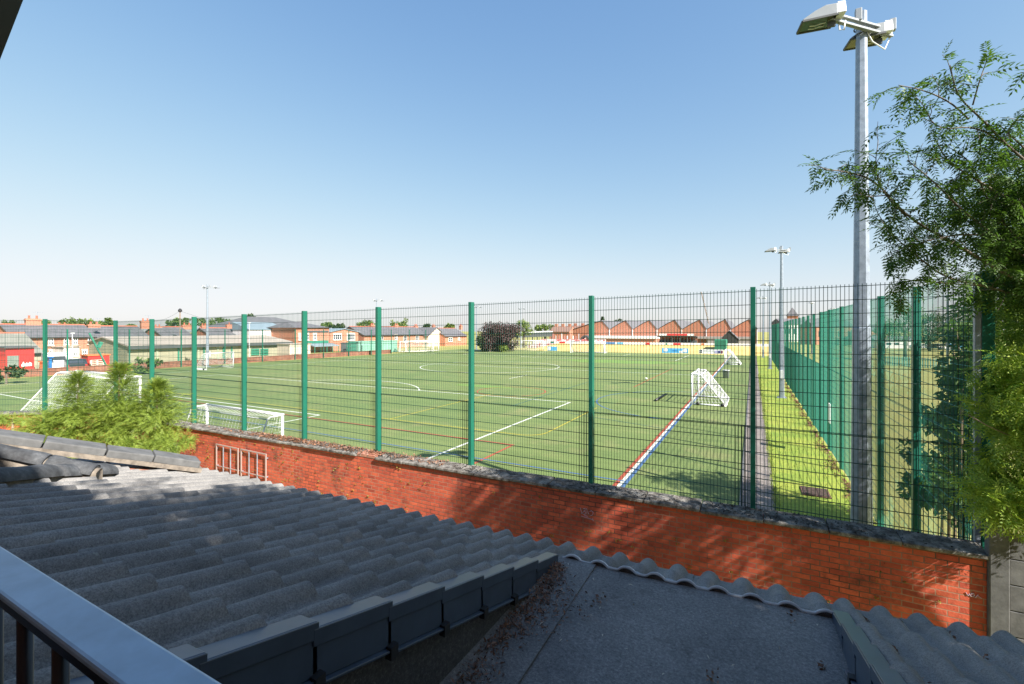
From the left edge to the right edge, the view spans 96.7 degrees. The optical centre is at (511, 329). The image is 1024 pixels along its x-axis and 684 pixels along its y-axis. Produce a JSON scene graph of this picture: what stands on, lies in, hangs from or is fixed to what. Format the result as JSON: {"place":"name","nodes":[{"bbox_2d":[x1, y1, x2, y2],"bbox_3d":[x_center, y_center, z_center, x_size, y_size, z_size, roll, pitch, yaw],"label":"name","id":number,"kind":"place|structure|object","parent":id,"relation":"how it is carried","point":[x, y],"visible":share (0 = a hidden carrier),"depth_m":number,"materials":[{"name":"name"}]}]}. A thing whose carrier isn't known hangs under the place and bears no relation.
{"place":"outdoors","nodes":[
{"label":"outdoors","id":0,"kind":"place"},
{"bbox_2d":[0,0,22,57],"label":"roof overhang","id":1,"kind":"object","parent":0,"point":[9,10],"depth_m":1.14,"materials":[{"name":"stone"}]},
{"bbox_2d":[0,546,220,683],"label":"balcony railing","id":2,"kind":"object","parent":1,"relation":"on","point":[95,644],"visible":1,"depth_m":0.60,"materials":[{"name":"metal"}]},
{"bbox_2d":[1,349,390,377],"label":"brick wall","id":3,"kind":"structure","parent":0,"point":[98,368],"depth_m":61.71,"materials":[{"name":"brick"}]},
{"bbox_2d":[4,332,1015,539],"bbox_3d":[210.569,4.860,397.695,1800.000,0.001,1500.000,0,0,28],"label":"ground","id":4,"kind":"structure","parent":0,"point":[927,377],"depth_m":30.08,"materials":[{"name":"green plant"}]},
{"bbox_2d":[0,346,35,369],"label":"red shed","id":5,"kind":"structure","parent":4,"relation":"on","point":[24,353],"depth_m":50.41,"materials":[{"name":"paint"}]},
{"bbox_2d":[8,356,17,366],"bbox_3d":[-54.916,3.455,50.084,0.057,1.238,0.900,0,0,28],"label":"window","id":6,"kind":"structure","parent":5,"relation":"in","point":[15,357],"depth_m":50.03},
{"bbox_2d":[0,332,41,368],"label":"workshop","id":7,"kind":"structure","parent":4,"relation":"on","point":[24,338],"depth_m":55.56,"materials":[{"name":"metal"}]},
{"bbox_2d":[0,312,101,357],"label":"terraced house","id":8,"kind":"structure","parent":4,"relation":"on","point":[54,336],"depth_m":66.36,"materials":[{"name":"brick"}]},
{"bbox_2d":[48,338,54,345],"bbox_3d":[-65.328,1.622,64.487,0.220,1.357,0.759,0,0,28],"label":"window","id":9,"kind":"structure","parent":8,"relation":"in","point":[50,340],"depth_m":64.49,"materials":[{"name":"white paint"}]},
{"bbox_2d":[41,352,68,367],"bbox_3d":[-54.113,3.756,53.776,5.020,2.192,1.850,0,0,36],"label":"van","id":10,"kind":"object","parent":4,"relation":"on","point":[56,360],"visible":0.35,"depth_m":52.31,"materials":[{"name":"white paint"}]},
{"bbox_2d":[51,346,80,358],"bbox_3d":[-63.184,3.708,64.413,4.240,2.768,1.882,0,0,28],"label":"extension","id":11,"kind":"object","parent":4,"relation":"on","point":[58,349],"visible":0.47,"depth_m":63.71,"materials":[{"name":"white paint"}]},
{"bbox_2d":[57,316,87,323],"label":"tree","id":12,"kind":"object","parent":4,"relation":"on","point":[71,321],"visible":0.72,"depth_m":124.14,"materials":[{"name":"green plant"}]},
{"bbox_2d":[63,358,86,366],"bbox_3d":[-51.857,4.131,53.763,4.220,1.442,1.850,0,0,36],"label":"parked car","id":13,"kind":"object","parent":4,"relation":"on","point":[82,362],"visible":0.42,"depth_m":52.64,"materials":[{"name":"paint"}]},
{"bbox_2d":[81,318,103,324],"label":"tree","id":14,"kind":"object","parent":4,"relation":"on","point":[99,322],"visible":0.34,"depth_m":129.15,"materials":[{"name":"green plant"}]},
{"bbox_2d":[80,354,110,365],"bbox_3d":[-53.405,3.993,58.327,2.220,1.735,2.354,0,0,28],"label":"skip","id":15,"kind":"object","parent":4,"relation":"on","point":[88,357],"visible":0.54,"depth_m":57.74,"materials":[{"name":"red paint"}]},
{"bbox_2d":[88,333,106,364],"bbox_3d":[-49.315,2.562,54.318,0.400,4.440,1.932,0,0,28],"label":"leaning pole","id":16,"kind":"object","parent":4,"relation":"on","point":[98,345],"visible":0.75,"depth_m":54.28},
{"bbox_2d":[90,359,104,365],"bbox_3d":[-52.436,4.123,57.506,0.200,0.740,1.456,0,0,28],"label":"timber pallet","id":17,"kind":"object","parent":4,"relation":"on","point":[97,363],"visible":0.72,"depth_m":57.38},
{"bbox_2d":[0,360,210,460],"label":"golden conifer","id":18,"kind":"object","parent":4,"relation":"on","point":[117,428],"visible":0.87,"depth_m":12.68,"materials":[{"name":"plant"}]},
{"bbox_2d":[101,317,112,324],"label":"tree","id":19,"kind":"object","parent":4,"relation":"on","point":[108,321],"visible":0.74,"depth_m":127.35,"materials":[{"name":"green plant"}]},
{"bbox_2d":[85,315,148,337],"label":"terraced house","id":20,"kind":"structure","parent":4,"relation":"on","point":[105,331],"depth_m":76.57,"materials":[{"name":"tile"}]},
{"bbox_2d":[146,320,190,335],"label":"terraced house","id":21,"kind":"structure","parent":4,"relation":"on","point":[177,330],"depth_m":87.70,"materials":[{"name":"tile"}]},
{"bbox_2d":[167,317,199,325],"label":"tree","id":22,"kind":"object","parent":4,"relation":"on","point":[182,322],"visible":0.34,"depth_m":133.62,"materials":[{"name":"green plant"}]},
{"bbox_2d":[87,335,291,363],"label":"long shed","id":23,"kind":"structure","parent":4,"relation":"on","point":[105,348],"depth_m":68.68,"materials":[{"name":"grey paint"}]},
{"bbox_2d":[197,318,216,325],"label":"tree","id":24,"kind":"object","parent":4,"relation":"on","point":[212,322],"visible":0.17,"depth_m":137.30,"materials":[{"name":"green plant"}]},
{"bbox_2d":[0,329,425,375],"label":"fence","id":25,"kind":"object","parent":4,"relation":"on","point":[94,358],"visible":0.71,"depth_m":59.59,"materials":[{"name":"green metal"}]},
{"bbox_2d":[197,320,235,335],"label":"terraced house","id":26,"kind":"structure","parent":4,"relation":"on","point":[210,329],"depth_m":93.89,"materials":[{"name":"tile"}]},
{"bbox_2d":[197,316,294,335],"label":"industrial hall","id":27,"kind":"structure","parent":4,"relation":"on","point":[255,326],"depth_m":99.88,"materials":[{"name":"metal"}]},
{"bbox_2d":[277,343,311,355],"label":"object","id":28,"kind":"object","parent":4,"relation":"on","point":[290,348],"visible":0.51,"depth_m":77.62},
{"bbox_2d":[267,322,338,352],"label":"club house","id":29,"kind":"structure","parent":4,"relation":"on","point":[315,341],"depth_m":97.97,"materials":[{"name":"paint"}]},
{"bbox_2d":[329,328,357,351],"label":"brick house","id":30,"kind":"structure","parent":4,"relation":"on","point":[338,336],"depth_m":104.83,"materials":[{"name":"orange brick"}]},
{"bbox_2d":[334,333,341,340],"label":"window","id":31,"kind":"structure","parent":30,"relation":"in","point":[337,336],"depth_m":103.99,"materials":[{"name":"white paint"}]},
{"bbox_2d":[347,333,355,340],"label":"window","id":32,"kind":"structure","parent":30,"relation":"in","point":[352,335],"depth_m":107.76,"materials":[{"name":"white paint"}]},
{"bbox_2d":[341,342,355,351],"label":"storage cage","id":33,"kind":"object","parent":4,"relation":"on","point":[354,346],"visible":0.46,"depth_m":89.51,"materials":[{"name":"grey paint"}]},
{"bbox_2d":[355,320,374,325],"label":"tree","id":34,"kind":"object","parent":4,"relation":"on","point":[369,322],"visible":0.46,"depth_m":164.37,"materials":[{"name":"green plant"}]},
{"bbox_2d":[350,340,396,351],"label":"shipping container","id":35,"kind":"object","parent":4,"relation":"on","point":[394,349],"visible":0.23,"depth_m":94.91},
{"bbox_2d":[0,349,748,504],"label":"pitch","id":36,"kind":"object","parent":4,"relation":"on","point":[460,364],"visible":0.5,"depth_m":28.88,"materials":[{"name":"plant"}]},
{"bbox_2d":[0,363,27,383],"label":"bush","id":37,"kind":"object","parent":36,"relation":"on","point":[15,374],"visible":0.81,"depth_m":41.21,"materials":[{"name":"green plant"}]},
{"bbox_2d":[20,370,140,410],"bbox_3d":[-23.536,3.635,24.576,7.780,2.440,2.708,0,0,28],"label":"football goal","id":38,"kind":"object","parent":36,"relation":"on","point":[80,389],"visible":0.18,"depth_m":25.54,"materials":[{"name":"white paint"}]},
{"bbox_2d":[127,357,163,373],"bbox_3d":[-40.123,3.877,49.785,2.990,1.966,3.014,0,0,-15],"label":"bush","id":39,"kind":"object","parent":36,"relation":"on","point":[144,366],"visible":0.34,"depth_m":50.09,"materials":[{"name":"green plant"}]},
{"bbox_2d":[197,353,216,369],"bbox_3d":[-37.396,3.830,57.089,2.108,2.050,4.080,0,0,14],"label":"football goal","id":40,"kind":"object","parent":36,"relation":"on","point":[206,361],"visible":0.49,"depth_m":55.55,"materials":[{"name":"white paint"}]},
{"bbox_2d":[202,284,218,366],"bbox_3d":[-39.892,-0.584,60.264,2.113,10.880,0.845,0,0,-22],"label":"floodlight","id":41,"kind":"object","parent":36,"relation":"on","point":[207,333],"visible":0.94,"depth_m":60.03,"materials":[{"name":"metal"}]},
{"bbox_2d":[187,403,284,435],"bbox_3d":[-10.206,3.865,16.215,4.664,1.980,1.290,0,0,28],"label":"football goal","id":42,"kind":"object","parent":36,"relation":"on","point":[233,408],"visible":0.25,"depth_m":16.23,"materials":[{"name":"white paint"}]},
{"bbox_2d":[1,352,730,486],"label":"white pitch lines","id":43,"kind":"object","parent":36,"relation":"on","point":[621,482],"visible":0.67,"depth_m":27.93,"materials":[{"name":"paint"}]},
{"bbox_2d":[137,356,648,434],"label":"yellow pitch lines","id":44,"kind":"object","parent":36,"relation":"on","point":[424,410],"visible":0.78,"depth_m":25.07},
{"bbox_2d":[135,355,730,485],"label":"red pitch lines","id":45,"kind":"object","parent":36,"relation":"on","point":[623,474],"visible":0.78,"depth_m":21.11,"materials":[{"name":"paint"}]},
{"bbox_2d":[184,359,728,486],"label":"blue pitch lines","id":46,"kind":"object","parent":36,"relation":"on","point":[667,432],"visible":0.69,"depth_m":19.26,"materials":[{"name":"paint"}]},
{"bbox_2d":[476,335,486,351],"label":"shrub","id":47,"kind":"object","parent":36,"relation":"on","point":[479,344],"visible":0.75,"depth_m":101.37,"materials":[{"name":"green plant"}]},
{"bbox_2d":[457,384,510,388],"bbox_3d":[-2.412,4.853,39.292,6.110,0.001,1.564,0,0,28],"label":"bright turf patch","id":48,"kind":"object","parent":36,"relation":"on","point":[485,386],"visible":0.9,"depth_m":39.07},
{"bbox_2d":[570,341,606,352],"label":"football goal","id":49,"kind":"object","parent":36,"relation":"on","point":[587,346],"visible":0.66,"depth_m":97.07,"materials":[{"name":"white paint"}]},
{"bbox_2d":[512,381,681,428],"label":"faded green pitch lines","id":50,"kind":"object","parent":36,"relation":"on","point":[583,415],"visible":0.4,"depth_m":30.83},
{"bbox_2d":[568,359,688,363],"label":"bright turf patch","id":51,"kind":"object","parent":36,"relation":"on","point":[609,361],"visible":0.86,"depth_m":67.90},
{"bbox_2d":[691,369,728,406],"bbox_3d":[13.508,3.830,30.867,2.108,2.050,4.080,0,0,28],"label":"football goal","id":52,"kind":"object","parent":36,"relation":"on","point":[712,387],"visible":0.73,"depth_m":29.58,"materials":[{"name":"white paint"}]},
{"bbox_2d":[724,349,740,364],"bbox_3d":[31.710,3.830,65.246,2.108,2.050,4.080,0,0,28],"label":"football goal","id":53,"kind":"object","parent":36,"relation":"on","point":[729,350],"visible":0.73,"depth_m":63.96,"materials":[{"name":"white paint"}]},
{"bbox_2d":[347,321,434,347],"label":"terraced house","id":54,"kind":"structure","parent":4,"relation":"on","point":[394,328],"depth_m":125.65,"materials":[{"name":"brick"}]},
{"bbox_2d":[389,317,407,326],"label":"tree","id":55,"kind":"object","parent":4,"relation":"on","point":[405,324],"visible":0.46,"depth_m":164.37,"materials":[{"name":"green plant"}]},
{"bbox_2d":[399,341,433,351],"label":"football goal","id":56,"kind":"object","parent":4,"relation":"on","point":[400,345],"visible":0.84,"depth_m":101.14,"materials":[{"name":"white paint"}]},
{"bbox_2d":[405,340,438,350],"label":"football goal","id":57,"kind":"object","parent":4,"relation":"on","point":[422,350],"visible":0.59,"depth_m":105.40,"materials":[{"name":"white paint"}]},
{"bbox_2d":[418,327,442,346],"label":"brick house","id":58,"kind":"structure","parent":4,"relation":"on","point":[431,330],"depth_m":135.82,"materials":[{"name":"paint"}]},
{"bbox_2d":[440,323,466,345],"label":"brick house","id":59,"kind":"structure","parent":4,"relation":"on","point":[450,340],"depth_m":142.01,"materials":[{"name":"brick"}]},
{"bbox_2d":[0,278,972,539],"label":"fence","id":60,"kind":"object","parent":4,"relation":"on","point":[462,432],"visible":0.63,"depth_m":8.82,"materials":[{"name":"green metal"}]},
{"bbox_2d":[0,410,988,635],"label":"brick wall","id":61,"kind":"structure","parent":4,"relation":"on","point":[803,560],"depth_m":7.76,"materials":[{"name":"brick"}]},
{"bbox_2d":[216,444,239,473],"bbox_3d":[-8.449,3.875,13.533,1.125,0.870,0.087,0,0,28],"label":"steel frame","id":62,"kind":"object","parent":61,"relation":"attached to","point":[238,469],"visible":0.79,"depth_m":13.41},
{"bbox_2d":[240,449,267,480],"bbox_3d":[-7.335,3.875,12.943,1.178,0.869,0.087,0,0,28],"label":"steel frame","id":63,"kind":"object","parent":61,"relation":"attached to","point":[249,473],"visible":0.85,"depth_m":12.99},
{"bbox_2d":[197,423,455,465],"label":"dry leaf litter","id":64,"kind":"object","parent":61,"relation":"on","point":[284,438],"visible":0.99,"depth_m":11.97,"materials":[{"name":"plant"}]},
{"bbox_2d":[190,434,940,603],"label":"wall weeds","id":65,"kind":"object","parent":61,"relation":"attached to","point":[828,601],"depth_m":10.57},
{"bbox_2d":[177,420,973,548],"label":"moss litter","id":66,"kind":"object","parent":61,"relation":"on","point":[812,523],"visible":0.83,"depth_m":7.65,"materials":[{"name":"plant"}]},
{"bbox_2d":[475,321,521,350],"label":"copper tree","id":67,"kind":"object","parent":4,"relation":"on","point":[495,337],"visible":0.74,"depth_m":101.83,"materials":[{"name":"purple plant"}]},
{"bbox_2d":[0,429,1023,683],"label":"tiled outbuilding","id":68,"kind":"structure","parent":4,"relation":"on","point":[226,577],"depth_m":2.40,"materials":[{"name":"tile"}]},
{"bbox_2d":[450,561,594,683],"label":"leaf litter","id":69,"kind":"object","parent":68,"relation":"on","point":[557,564],"visible":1,"depth_m":2.67,"materials":[{"name":"plant"}]},
{"bbox_2d":[36,521,1021,683],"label":"ash keys","id":70,"kind":"object","parent":68,"relation":"on","point":[633,604],"visible":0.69,"depth_m":2.64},
{"bbox_2d":[577,592,988,683],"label":"moss lumps","id":71,"kind":"object","parent":68,"relation":"on","point":[819,664],"visible":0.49,"depth_m":2.33,"materials":[{"name":"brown plant"}]},
{"bbox_2d":[516,318,533,347],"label":"tree","id":72,"kind":"object","parent":4,"relation":"on","point":[523,333],"visible":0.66,"depth_m":123.69,"materials":[{"name":"green plant"}]},
{"bbox_2d":[512,340,543,350],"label":"football goal","id":73,"kind":"object","parent":4,"relation":"on","point":[530,346],"visible":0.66,"depth_m":107.94,"materials":[{"name":"white paint"}]},
{"bbox_2d":[513,331,552,346],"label":"spectator stand","id":74,"kind":"object","parent":4,"relation":"on","point":[532,335],"visible":0.46,"depth_m":135.55,"materials":[{"name":"grey paint"}]},
{"bbox_2d":[535,323,553,338],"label":"tree","id":75,"kind":"object","parent":4,"relation":"on","point":[537,327],"visible":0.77,"depth_m":188.93,"materials":[{"name":"green plant"}]},
{"bbox_2d":[528,334,605,347],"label":"terracing","id":76,"kind":"object","parent":4,"relation":"on","point":[564,339],"visible":0.2,"depth_m":121.78,"materials":[{"name":"white paint"}]},
{"bbox_2d":[573,319,757,343],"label":"brick factory","id":77,"kind":"structure","parent":4,"relation":"on","point":[624,330],"depth_m":136.66,"materials":[{"name":"brick"}]},
{"bbox_2d":[662,348,687,353],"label":"banner","id":78,"kind":"object","parent":4,"relation":"on","point":[671,350],"visible":0.89,"depth_m":92.97,"materials":[{"name":"white paint"}]},
{"bbox_2d":[699,349,722,353],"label":"banner","id":79,"kind":"object","parent":4,"relation":"on","point":[706,351],"visible":0.72,"depth_m":89.80,"materials":[{"name":"white paint"}]},
{"bbox_2d":[715,339,726,349],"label":"green container","id":80,"kind":"object","parent":4,"relation":"on","point":[723,341],"visible":0.45,"depth_m":93.70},
{"bbox_2d":[721,330,739,343],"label":"dark hut","id":81,"kind":"object","parent":4,"relation":"on","point":[734,339],"visible":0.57,"depth_m":101.94,"materials":[{"name":"stone"}]},
{"bbox_2d":[739,386,748,505],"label":"path kerb","id":82,"kind":"structure","parent":4,"relation":"on","point":[743,453],"depth_m":16.28,"materials":[{"name":"concrete"}]},
{"bbox_2d":[809,302,813,352],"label":"floodlight","id":83,"kind":"object","parent":4,"relation":"on","point":[811,303],"visible":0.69,"depth_m":94.94,"materials":[{"name":"metal"}]},
{"bbox_2d":[757,356,876,525],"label":"grass verge","id":84,"kind":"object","parent":4,"relation":"on","point":[790,462],"depth_m":17.06,"materials":[{"name":"plant"}]},
{"bbox_2d":[757,296,766,357],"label":"floodlight","id":85,"kind":"object","parent":84,"relation":"on","point":[763,297],"visible":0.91,"depth_m":80.45,"materials":[{"name":"metal"}]},
{"bbox_2d":[760,282,774,368],"bbox_3d":[32.021,-0.584,56.942,2.113,10.880,0.845,0,0,-22],"label":"floodlight","id":86,"kind":"object","parent":84,"relation":"on","point":[769,285],"visible":0.94,"depth_m":56.98,"materials":[{"name":"metal"}]},
{"bbox_2d":[765,246,790,398],"bbox_3d":[18.989,-0.584,32.499,2.113,10.880,0.845,0,0,-22],"label":"floodlight","id":87,"kind":"object","parent":84,"relation":"on","point":[780,252],"visible":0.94,"depth_m":32.54,"materials":[{"name":"metal"}]},
{"bbox_2d":[800,485,831,498],"bbox_3d":[9.058,4.830,13.597,0.720,0.051,0.840,0,0,28],"label":"manhole cover","id":88,"kind":"object","parent":84,"relation":"on","point":[807,491],"visible":0.78,"depth_m":13.54,"materials":[{"name":"metal"}]},
{"bbox_2d":[784,380,875,524],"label":"fence foot litter","id":89,"kind":"object","parent":84,"relation":"on","point":[833,463],"visible":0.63,"depth_m":18.47,"materials":[{"name":"brown plant"}]},
{"bbox_2d":[796,0,895,524],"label":"floodlight","id":90,"kind":"object","parent":84,"relation":"on","point":[863,38],"visible":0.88,"depth_m":8.54,"materials":[{"name":"metal"}]},
{"bbox_2d":[772,270,994,548],"bbox_3d":[26.848,2.020,44.856,0.235,5.680,87.670,0,0,28],"label":"fence","id":91,"kind":"object","parent":4,"relation":"on","point":[983,336],"visible":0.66,"depth_m":10.23,"materials":[{"name":"green metal"}]},
{"bbox_2d":[872,336,910,347],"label":"pavilion","id":92,"kind":"structure","parent":4,"relation":"on","point":[891,342],"depth_m":120.00,"materials":[{"name":"stone"}]},
{"bbox_2d":[876,307,926,356],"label":"tree","id":93,"kind":"object","parent":4,"relation":"on","point":[923,317],"visible":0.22,"depth_m":71.54,"materials":[{"name":"green plant"}]},
{"bbox_2d":[798,39,1023,323],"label":"ash tree","id":94,"kind":"object","parent":4,"relation":"on","point":[1002,252],"visible":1,"depth_m":5.23,"materials":[{"name":"green plant"}]},
{"bbox_2d":[886,356,950,367],"bbox_3d":[54.331,4.235,55.271,0.122,1.250,18.245,0,0,-16],"label":"fence","id":95,"kind":"object","parent":4,"relation":"on","point":[927,365],"visible":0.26,"depth_m":58.73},
{"bbox_2d":[921,312,945,350],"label":"tree","id":96,"kind":"object","parent":4,"relation":"on","point":[929,331],"visible":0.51,"depth_m":104.32,"materials":[{"name":"green plant"}]},
{"bbox_2d":[932,312,966,344],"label":"tree","id":97,"kind":"object","parent":4,"relation":"on","point":[950,325],"visible":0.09,"depth_m":109.88,"materials":[{"name":"green plant"}]},
{"bbox_2d":[895,317,1009,538],"bbox_3d":[8.749,2.306,9.046,1.677,5.112,3.612,0,0,28],"label":"shrub","id":98,"kind":"object","parent":4,"relation":"on","point":[926,422],"visible":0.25,"depth_m":8.44,"materials":[{"name":"green plant"}]},
{"bbox_2d":[929,338,1023,543],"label":"frond bush","id":99,"kind":"object","parent":4,"relation":"on","point":[1002,504],"visible":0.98,"depth_m":5.69,"materials":[{"name":"green plant"}]},
{"bbox_2d":[937,276,1023,392],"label":"tree","id":100,"kind":"object","parent":4,"relation":"on","point":[972,327],"visible":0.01,"depth_m":10.10,"materials":[{"name":"green plant"}]},
{"bbox_2d":[954,163,1023,431],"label":"overgrown hedge","id":101,"kind":"object","parent":4,"relation":"on","point":[1017,322],"visible":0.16,"depth_m":6.33,"materials":[{"name":"green plant"}]},
{"bbox_2d":[984,522,1023,642],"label":"concrete fence","id":102,"kind":"object","parent":4,"relation":"on","point":[1005,586],"visible":0.46,"depth_m":5.74,"materials":[{"name":"concrete"}]},
{"bbox_2d":[0,0,1023,332],"label":"sky","id":103,"kind":"structure","parent":0,"point":[280,156],"materials":[{"name":"blue"}]},
{"bbox_2d":[549,324,573,338],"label":"terraced house","id":104,"kind":"structure","parent":0,"point":[556,328],"depth_m":183.18,"materials":[{"name":"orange brick"}]},
{"bbox_2d":[530,343,768,355],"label":"grass bank","id":105,"kind":"structure","parent":0,"point":[624,347],"depth_m":100.45,"materials":[{"name":"plant"}]},
{"bbox_2d":[533,341,768,346],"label":"hoarding fence","id":106,"kind":"object","parent":105,"relation":"on","point":[568,342],"visible":0.71,"depth_m":106.02,"materials":[{"name":"white paint"}]},
{"bbox_2d":[657,334,697,342],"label":"spectator stand","id":107,"kind":"object","parent":105,"relation":"on","point":[685,338],"visible":0.62,"depth_m":107.00,"materials":[{"name":"grey paint"}]},
{"bbox_2d":[742,366,774,513],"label":"path","id":108,"kind":"structure","parent":0,"point":[765,487],"depth_m":16.06,"materials":[{"name":"concrete"}]},
{"bbox_2d":[786,308,798,318],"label":"chapel tower","id":109,"kind":"structure","parent":0,"point":[792,313],"depth_m":258.20,"materials":[{"name":"stone"}]},
{"bbox_2d":[772,319,817,341],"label":"school building","id":110,"kind":"structure","parent":0,"point":[777,321],"depth_m":194.13,"materials":[{"name":"brick"}]},
{"bbox_2d":[806,320,848,344],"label":"brick house","id":111,"kind":"structure","parent":0,"point":[817,331],"depth_m":152.67,"materials":[{"name":"brick"}]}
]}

